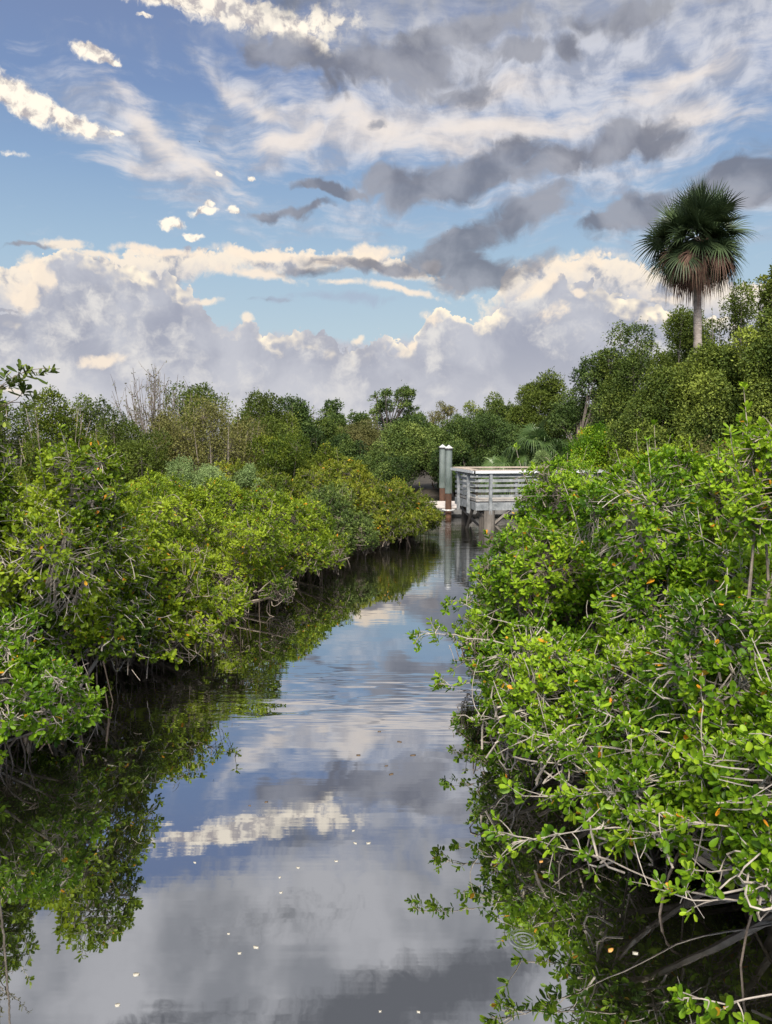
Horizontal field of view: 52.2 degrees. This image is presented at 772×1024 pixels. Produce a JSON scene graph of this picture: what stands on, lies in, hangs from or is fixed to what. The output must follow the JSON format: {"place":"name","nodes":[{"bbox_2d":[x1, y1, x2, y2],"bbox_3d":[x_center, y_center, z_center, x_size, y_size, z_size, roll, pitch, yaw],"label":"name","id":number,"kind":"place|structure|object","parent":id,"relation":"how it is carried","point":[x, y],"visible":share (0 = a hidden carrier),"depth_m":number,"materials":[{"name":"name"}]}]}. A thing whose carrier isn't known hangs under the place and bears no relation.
{"place":"outdoors","nodes":[
{"label":"outdoors","id":0,"kind":"place"},
{"bbox_2d":[0,440,625,751],"bbox_3d":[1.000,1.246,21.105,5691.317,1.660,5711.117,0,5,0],"label":"ground","id":1,"kind":"structure","parent":0,"point":[426,484],"depth_m":43.04,"materials":[{"name":"brown soil"}]},
{"bbox_2d":[0,396,48,492],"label":"shrub","id":2,"kind":"object","parent":1,"relation":"on","point":[4,436],"visible":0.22,"depth_m":22.02,"materials":[{"name":"green plant"}]},
{"bbox_2d":[0,359,59,429],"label":"leafy branch","id":3,"kind":"object","parent":1,"relation":"on","point":[13,381],"visible":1,"depth_m":6.58,"materials":[{"name":"green plant"}]},
{"bbox_2d":[0,471,77,553],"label":"mangrove shrub","id":4,"kind":"object","parent":1,"relation":"on","point":[30,491],"visible":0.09,"depth_m":12.49,"materials":[{"name":"green plant"}]},
{"bbox_2d":[11,382,95,499],"bbox_3d":[-8.841,-0.963,20.918,2.443,4.919,1.730,-3,6,-25],"label":"shrub","id":5,"kind":"object","parent":1,"relation":"on","point":[47,426],"visible":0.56,"depth_m":20.51,"materials":[{"name":"green plant"}]},
{"bbox_2d":[0,601,112,772],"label":"mangrove shrub","id":6,"kind":"object","parent":1,"relation":"on","point":[58,693],"visible":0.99,"depth_m":7.33,"materials":[{"name":"green plant"}]},
{"bbox_2d":[0,401,181,714],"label":"mangrove shrub","id":7,"kind":"object","parent":1,"relation":"on","point":[49,592],"visible":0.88,"depth_m":9.10,"materials":[{"name":"green plant"}]},
{"bbox_2d":[69,392,121,480],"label":"shrub","id":8,"kind":"object","parent":1,"relation":"on","point":[95,411],"visible":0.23,"depth_m":25.83,"materials":[{"name":"green plant"}]},
{"bbox_2d":[40,468,156,552],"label":"mangrove shrub","id":9,"kind":"object","parent":1,"relation":"on","point":[130,500],"visible":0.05,"depth_m":17.03,"materials":[{"name":"green plant"}]},
{"bbox_2d":[94,407,155,493],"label":"shrub","id":10,"kind":"object","parent":1,"relation":"on","point":[128,431],"visible":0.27,"depth_m":23.73,"materials":[{"name":"green plant"}]},
{"bbox_2d":[5,507,251,670],"bbox_3d":[-3.867,1.112,11.247,3.960,2.511,3.411,0,5,0],"label":"mangrove shrub","id":11,"kind":"object","parent":1,"relation":"on","point":[185,589],"visible":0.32,"depth_m":10.68,"materials":[{"name":"green plant"}]},
{"bbox_2d":[110,424,176,501],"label":"shrub","id":12,"kind":"object","parent":1,"relation":"on","point":[143,455],"visible":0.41,"depth_m":22.62,"materials":[{"name":"green plant"}]},
{"bbox_2d":[108,360,191,447],"bbox_3d":[-9.196,-2.962,30.701,3.132,5.947,3.652,0,5,0],"label":"bare tree","id":13,"kind":"object","parent":1,"relation":"on","point":[152,408],"visible":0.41,"depth_m":30.66,"materials":[{"name":"grey plant"}]},
{"bbox_2d":[133,405,193,475],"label":"shrub","id":14,"kind":"object","parent":1,"relation":"on","point":[162,421],"visible":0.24,"depth_m":26.37,"materials":[{"name":"green plant"}]},
{"bbox_2d":[125,468,251,536],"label":"mangrove shrub","id":15,"kind":"object","parent":1,"relation":"on","point":[235,492],"visible":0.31,"depth_m":20.06,"materials":[{"name":"green plant"}]},
{"bbox_2d":[153,380,234,472],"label":"shrub","id":16,"kind":"object","parent":1,"relation":"on","point":[197,389],"visible":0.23,"depth_m":30.47,"materials":[{"name":"green plant"}]},
{"bbox_2d":[155,454,233,510],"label":"feathery bush","id":17,"kind":"object","parent":1,"relation":"on","point":[200,476],"visible":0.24,"depth_m":21.18,"materials":[{"name":"green plant"}]},
{"bbox_2d":[124,491,297,627],"bbox_3d":[-3.554,0.835,14.316,3.931,2.496,4.066,0,5,0],"label":"mangrove shrub","id":18,"kind":"object","parent":1,"relation":"on","point":[235,559],"visible":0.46,"depth_m":13.84,"materials":[{"name":"green plant"}]},
{"bbox_2d":[159,393,274,488],"bbox_3d":[-5.793,-1.572,27.012,4.094,5.000,2.933,-2,6,-23],"label":"shrub","id":19,"kind":"object","parent":1,"relation":"on","point":[232,436],"visible":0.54,"depth_m":26.49,"materials":[{"name":"green plant"}]},
{"bbox_2d":[230,461,268,507],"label":"feathery bush","id":20,"kind":"object","parent":1,"relation":"on","point":[243,475],"visible":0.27,"depth_m":21.91,"materials":[{"name":"green plant"}]},
{"bbox_2d":[225,413,298,475],"bbox_3d":[-4.773,-1.554,29.903,2.911,4.457,2.692,0,5,0],"label":"tree","id":21,"kind":"object","parent":1,"relation":"on","point":[280,428],"visible":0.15,"depth_m":29.66,"materials":[{"name":"green plant"}]},
{"bbox_2d":[227,389,305,478],"bbox_3d":[-5.802,-3.019,37.941,3.957,5.865,3.892,0,5,0],"label":"tree","id":22,"kind":"object","parent":1,"relation":"on","point":[257,403],"visible":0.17,"depth_m":37.11,"materials":[{"name":"green plant"}]},
{"bbox_2d":[212,457,337,520],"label":"mangrove shrub","id":23,"kind":"object","parent":1,"relation":"on","point":[277,481],"visible":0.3,"depth_m":22.46,"materials":[{"name":"green plant"}]},
{"bbox_2d":[200,480,352,589],"bbox_3d":[-2.624,0.547,17.535,3.926,2.474,3.975,3,6,32],"label":"mangrove shrub","id":24,"kind":"object","parent":1,"relation":"on","point":[315,540],"visible":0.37,"depth_m":17.07,"materials":[{"name":"green plant"}]},
{"bbox_2d":[245,428,317,502],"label":"shrub","id":25,"kind":"object","parent":1,"relation":"on","point":[286,454],"visible":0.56,"depth_m":26.42,"materials":[{"name":"green plant"}]},
{"bbox_2d":[271,393,327,475],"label":"tree","id":26,"kind":"object","parent":1,"relation":"on","point":[303,409],"visible":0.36,"depth_m":43.17,"materials":[{"name":"green plant"}]},
{"bbox_2d":[301,440,349,478],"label":"shrub","id":27,"kind":"object","parent":1,"relation":"on","point":[323,457],"visible":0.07,"depth_m":28.58,"materials":[{"name":"green plant"}]},
{"bbox_2d":[279,483,379,562],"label":"mangrove shrub","id":28,"kind":"object","parent":1,"relation":"on","point":[363,536],"visible":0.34,"depth_m":20.20,"materials":[{"name":"green plant"}]},
{"bbox_2d":[310,415,350,465],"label":"tree","id":29,"kind":"object","parent":1,"relation":"on","point":[328,424],"visible":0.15,"depth_m":47.05,"materials":[{"name":"green plant"}]},
{"bbox_2d":[298,447,382,496],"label":"mangrove shrub","id":30,"kind":"object","parent":1,"relation":"on","point":[357,468],"visible":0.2,"depth_m":26.46,"materials":[{"name":"green plant"}]},
{"bbox_2d":[316,430,367,466],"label":"mangrove tree","id":31,"kind":"object","parent":1,"relation":"on","point":[345,445],"visible":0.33,"depth_m":43.12,"materials":[{"name":"green plant"}]},
{"bbox_2d":[315,397,373,434],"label":"tree","id":32,"kind":"object","parent":1,"relation":"on","point":[329,409],"visible":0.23,"depth_m":76.79,"materials":[{"name":"green plant"}]},
{"bbox_2d":[338,416,380,454],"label":"shrub","id":33,"kind":"object","parent":1,"relation":"on","point":[367,434],"visible":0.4,"depth_m":54.86,"materials":[{"name":"green plant"}]},
{"bbox_2d":[328,473,427,549],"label":"mangrove shrub","id":34,"kind":"object","parent":1,"relation":"on","point":[397,520],"visible":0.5,"depth_m":22.34,"materials":[{"name":"green plant"}]},
{"bbox_2d":[348,450,421,489],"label":"mangrove tree","id":35,"kind":"object","parent":1,"relation":"on","point":[388,468],"visible":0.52,"depth_m":41.15,"materials":[{"name":"green plant"}]},
{"bbox_2d":[365,380,425,444],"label":"tree","id":36,"kind":"object","parent":1,"relation":"on","point":[381,407],"visible":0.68,"depth_m":72.73,"materials":[{"name":"green plant"}]},
{"bbox_2d":[362,417,440,480],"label":"mangrove tree","id":37,"kind":"object","parent":1,"relation":"on","point":[407,439],"visible":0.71,"depth_m":42.30,"materials":[{"name":"green plant"}]},
{"bbox_2d":[374,475,445,538],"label":"mangrove shrub","id":38,"kind":"object","parent":1,"relation":"on","point":[421,506],"visible":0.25,"depth_m":24.50,"materials":[{"name":"green plant"}]},
{"bbox_2d":[398,412,438,427],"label":"tree","id":39,"kind":"object","parent":1,"relation":"on","point":[408,416],"visible":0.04,"depth_m":69.71,"materials":[{"name":"green plant"}]},
{"bbox_2d":[426,401,457,427],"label":"tree","id":40,"kind":"object","parent":1,"relation":"on","point":[445,409],"visible":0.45,"depth_m":91.26,"materials":[{"name":"green plant"}]},
{"bbox_2d":[406,413,478,487],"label":"mangrove tree","id":41,"kind":"object","parent":1,"relation":"on","point":[438,435],"visible":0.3,"depth_m":44.19,"materials":[{"name":"green plant"}]},
{"bbox_2d":[433,404,493,463],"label":"tree","id":42,"kind":"object","parent":1,"relation":"on","point":[479,442],"visible":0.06,"depth_m":75.68,"materials":[{"name":"green plant"}]},
{"bbox_2d":[449,400,484,442],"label":"tree","id":43,"kind":"object","parent":1,"relation":"on","point":[471,406],"visible":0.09,"depth_m":89.03,"materials":[{"name":"green plant"}]},
{"bbox_2d":[448,409,521,488],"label":"mangrove tree","id":44,"kind":"object","parent":1,"relation":"on","point":[486,427],"visible":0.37,"depth_m":43.12,"materials":[{"name":"green plant"}]},
{"bbox_2d":[475,391,516,419],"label":"tree","id":45,"kind":"object","parent":1,"relation":"on","point":[487,403],"visible":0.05,"depth_m":82.39,"materials":[{"name":"green plant"}]},
{"bbox_2d":[488,398,519,429],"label":"tree","id":46,"kind":"object","parent":1,"relation":"on","point":[501,407],"visible":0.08,"depth_m":61.35,"materials":[{"name":"green plant"}]},
{"bbox_2d":[483,423,541,494],"bbox_3d":[6.821,-2.430,40.022,3.388,4.321,3.527,3,6,31],"label":"mangrove tree","id":47,"kind":"object","parent":1,"relation":"on","point":[503,445],"visible":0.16,"depth_m":39.40,"materials":[{"name":"green plant"}]},
{"bbox_2d":[475,416,575,494],"bbox_3d":[6.119,-1.837,33.139,4.672,4.490,3.485,0,5,0],"label":"palmetto","id":48,"kind":"object","parent":1,"relation":"on","point":[511,456],"visible":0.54,"depth_m":32.70,"materials":[{"name":"green plant"}]},
{"bbox_2d":[463,460,593,632],"bbox_3d":[3.163,0.727,12.401,3.912,3.064,3.756,0,5,0],"label":"mangrove shrub","id":49,"kind":"object","parent":1,"relation":"on","point":[518,506],"depth_m":12.53,"materials":[{"name":"green plant"}]},
{"bbox_2d":[450,466,608,532],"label":"viewing platform","id":50,"kind":"structure","parent":1,"relation":"on","point":[485,506],"depth_m":26.27,"materials":[{"name":"grey wood"}]},
{"bbox_2d":[520,450,550,488],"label":"feathery bush","id":51,"kind":"object","parent":1,"relation":"on","point":[541,454],"visible":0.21,"depth_m":29.75,"materials":[{"name":"green plant"}]},
{"bbox_2d":[504,367,573,459],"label":"tree","id":52,"kind":"object","parent":1,"relation":"on","point":[540,393],"visible":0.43,"depth_m":58.52,"materials":[{"name":"green plant"}]},
{"bbox_2d":[508,442,608,529],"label":"mangrove shrub","id":53,"kind":"object","parent":1,"relation":"on","point":[573,462],"visible":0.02,"depth_m":19.65,"materials":[{"name":"green plant"}]},
{"bbox_2d":[510,459,616,562],"bbox_3d":[4.225,0.443,15.914,4.077,2.983,4.005,0,5,0],"label":"mangrove shrub","id":54,"kind":"object","parent":1,"relation":"on","point":[581,484],"depth_m":16.10,"materials":[{"name":"green plant"}]},
{"bbox_2d":[440,442,705,678],"bbox_3d":[2.509,0.826,9.718,3.734,3.363,3.271,0,5,0],"label":"mangrove shrub","id":55,"kind":"object","parent":1,"relation":"on","point":[566,591],"visible":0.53,"depth_m":9.23,"materials":[{"name":"green plant"}]},
{"bbox_2d":[405,436,771,796],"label":"mangrove shrub","id":56,"kind":"object","parent":1,"relation":"on","point":[559,670],"visible":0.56,"depth_m":7.12,"materials":[{"name":"green plant"}]},
{"bbox_2d":[564,421,616,477],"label":"shrub","id":57,"kind":"object","parent":1,"relation":"on","point":[593,435],"visible":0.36,"depth_m":26.87,"materials":[{"name":"green plant"}]},
{"bbox_2d":[544,343,641,455],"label":"tree","id":58,"kind":"object","parent":1,"relation":"on","point":[572,409],"visible":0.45,"depth_m":49.66,"materials":[{"name":"green plant"}]},
{"bbox_2d":[595,407,646,468],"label":"shrub","id":59,"kind":"object","parent":1,"relation":"on","point":[610,424],"visible":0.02,"depth_m":27.41,"materials":[{"name":"green plant"}]},
{"bbox_2d":[481,518,771,1023],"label":"mangrove shrub","id":60,"kind":"object","parent":1,"relation":"on","point":[636,794],"visible":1,"depth_m":5.05,"materials":[{"name":"green plant"}]},
{"bbox_2d":[591,319,683,424],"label":"tree","id":61,"kind":"object","parent":1,"relation":"on","point":[639,360],"visible":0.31,"depth_m":46.77,"materials":[{"name":"green plant"}]},
{"bbox_2d":[601,447,678,474],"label":"mangrove shrub","id":62,"kind":"object","parent":1,"relation":"on","point":[612,460],"visible":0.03,"depth_m":24.41,"materials":[{"name":"green plant"}]},
{"bbox_2d":[600,363,697,461],"bbox_3d":[8.845,-1.814,25.390,3.667,5.871,3.368,-2,6,-24],"label":"tree","id":63,"kind":"object","parent":1,"relation":"on","point":[652,399],"visible":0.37,"depth_m":24.63,"materials":[{"name":"green plant"}]},
{"bbox_2d":[637,436,701,466],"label":"mangrove shrub","id":64,"kind":"object","parent":1,"relation":"on","point":[672,444],"depth_m":19.66,"materials":[{"name":"green plant"}]},
{"bbox_2d":[578,420,771,623],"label":"mangrove shrub","id":65,"kind":"object","parent":1,"relation":"on","point":[714,485],"visible":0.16,"depth_m":8.65,"materials":[{"name":"green plant"}]},
{"bbox_2d":[645,304,709,436],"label":"tree","id":66,"kind":"object","parent":1,"relation":"on","point":[682,335],"visible":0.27,"depth_m":42.74,"materials":[{"name":"green plant"}]},
{"bbox_2d":[632,174,758,359],"bbox_3d":[10.798,-5.524,27.667,3.719,12.493,4.023,-5,7,-44],"label":"palm tree","id":67,"kind":"object","parent":1,"relation":"on","point":[695,266],"visible":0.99,"depth_m":26.73,"materials":[{"name":"green plant"}]},
{"bbox_2d":[686,435,741,454],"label":"shrub","id":68,"kind":"object","parent":1,"relation":"on","point":[709,448],"visible":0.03,"depth_m":19.21,"materials":[{"name":"green plant"}]},
{"bbox_2d":[665,336,765,454],"bbox_3d":[10.021,-2.063,24.021,3.270,6.521,3.111,0,5,0],"label":"tree","id":69,"kind":"object","parent":1,"relation":"on","point":[708,386],"visible":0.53,"depth_m":23.31,"materials":[{"name":"green plant"}]},
{"bbox_2d":[672,437,771,506],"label":"mangrove shrub","id":70,"kind":"object","parent":1,"relation":"on","point":[708,458],"depth_m":15.10,"materials":[{"name":"green plant"}]},
{"bbox_2d":[685,466,763,542],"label":"mangrove shrub","id":71,"kind":"object","parent":1,"relation":"on","point":[734,488],"depth_m":11.93,"materials":[{"name":"green plant"}]},
{"bbox_2d":[693,278,759,417],"bbox_3d":[16.964,-5.494,37.526,4.725,10.908,4.151,0,5,0],"label":"tree","id":72,"kind":"object","parent":1,"relation":"on","point":[747,314],"visible":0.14,"depth_m":37.06,"materials":[{"name":"green plant"}]},
{"bbox_2d":[714,381,771,663],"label":"mangrove shrub","id":73,"kind":"object","parent":1,"relation":"on","point":[757,445],"visible":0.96,"depth_m":6.07,"materials":[{"name":"green plant"}]},
{"bbox_2d":[720,303,771,445],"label":"tree","id":74,"kind":"object","parent":1,"relation":"on","point":[757,349],"visible":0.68,"depth_m":22.39,"materials":[{"name":"green plant"}]},
{"bbox_2d":[753,265,771,419],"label":"tree","id":75,"kind":"object","parent":1,"relation":"on","point":[766,296],"visible":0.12,"depth_m":33.17,"materials":[{"name":"green plant"}]},
{"bbox_2d":[0,496,771,1023],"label":"water","id":76,"kind":"structure","parent":0,"point":[238,772],"depth_m":5.80,"materials":[{"name":"black liquid"}]},
{"bbox_2d":[439,444,445,500],"bbox_3d":[2.470,-1.131,34.543,0.330,3.670,0.330,0,5,0],"label":"guide pile","id":77,"kind":"object","parent":76,"relation":"in","point":[442,472],"visible":0.8,"depth_m":34.38,"materials":[{"name":"grey wood"}]},
{"bbox_2d":[445,445,452,517],"bbox_3d":[2.470,-0.815,31.138,0.330,3.670,0.330,0,5,0],"label":"guide pile","id":78,"kind":"object","parent":76,"relation":"in","point":[448,476],"visible":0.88,"depth_m":30.99,"materials":[{"name":"grey wood"}]},
{"bbox_2d":[424,440,481,496],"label":"mangrove tree","id":79,"kind":"object","parent":76,"relation":"in","point":[461,451],"visible":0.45,"depth_m":41.55,"materials":[{"name":"green plant"}]},
{"bbox_2d":[426,501,526,516],"bbox_3d":[3.400,-0.092,32.922,6.800,0.498,3.960,0,5,0],"label":"floating dock","id":80,"kind":"object","parent":76,"relation":"on","point":[455,511],"visible":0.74,"depth_m":31.48,"materials":[{"name":"concrete"}]},
{"bbox_2d":[0,0,771,439],"label":"sky","id":81,"kind":"structure","parent":0,"point":[449,200],"materials":[{"name":"blue"}]}
]}

